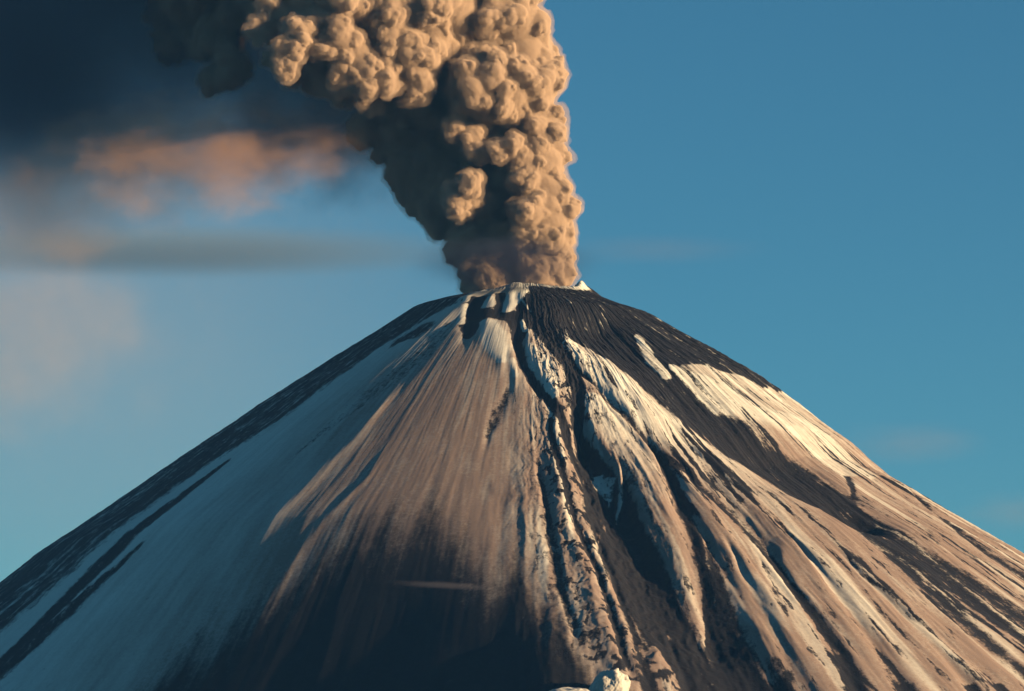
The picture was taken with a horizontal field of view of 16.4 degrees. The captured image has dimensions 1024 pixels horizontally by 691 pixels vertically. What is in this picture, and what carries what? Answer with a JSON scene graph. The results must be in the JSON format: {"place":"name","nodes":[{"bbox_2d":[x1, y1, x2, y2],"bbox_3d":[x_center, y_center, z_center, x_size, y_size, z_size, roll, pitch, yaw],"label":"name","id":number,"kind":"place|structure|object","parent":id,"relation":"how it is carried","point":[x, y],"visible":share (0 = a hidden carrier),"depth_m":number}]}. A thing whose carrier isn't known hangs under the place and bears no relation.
{"place":"outdoors","nodes":[
{"label":"outdoors","id":0,"kind":"place"},
{"bbox_2d":[0,280,1023,690],"bbox_3d":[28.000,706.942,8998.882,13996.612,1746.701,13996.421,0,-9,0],"label":"mountain","id":1,"kind":"structure","parent":0,"point":[516,486],"depth_m":7870.77},
{"bbox_2d":[550,687,588,690],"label":"rock knob","id":2,"kind":"object","parent":1,"relation":"on","point":[569,689],"visible":1,"depth_m":7041.17},
{"bbox_2d":[588,668,630,690],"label":"rock knob","id":3,"kind":"object","parent":1,"relation":"on","point":[615,679],"visible":1,"depth_m":7052.33},
{"bbox_2d":[0,0,1023,581],"label":"sky","id":4,"kind":"structure","parent":0,"point":[205,204]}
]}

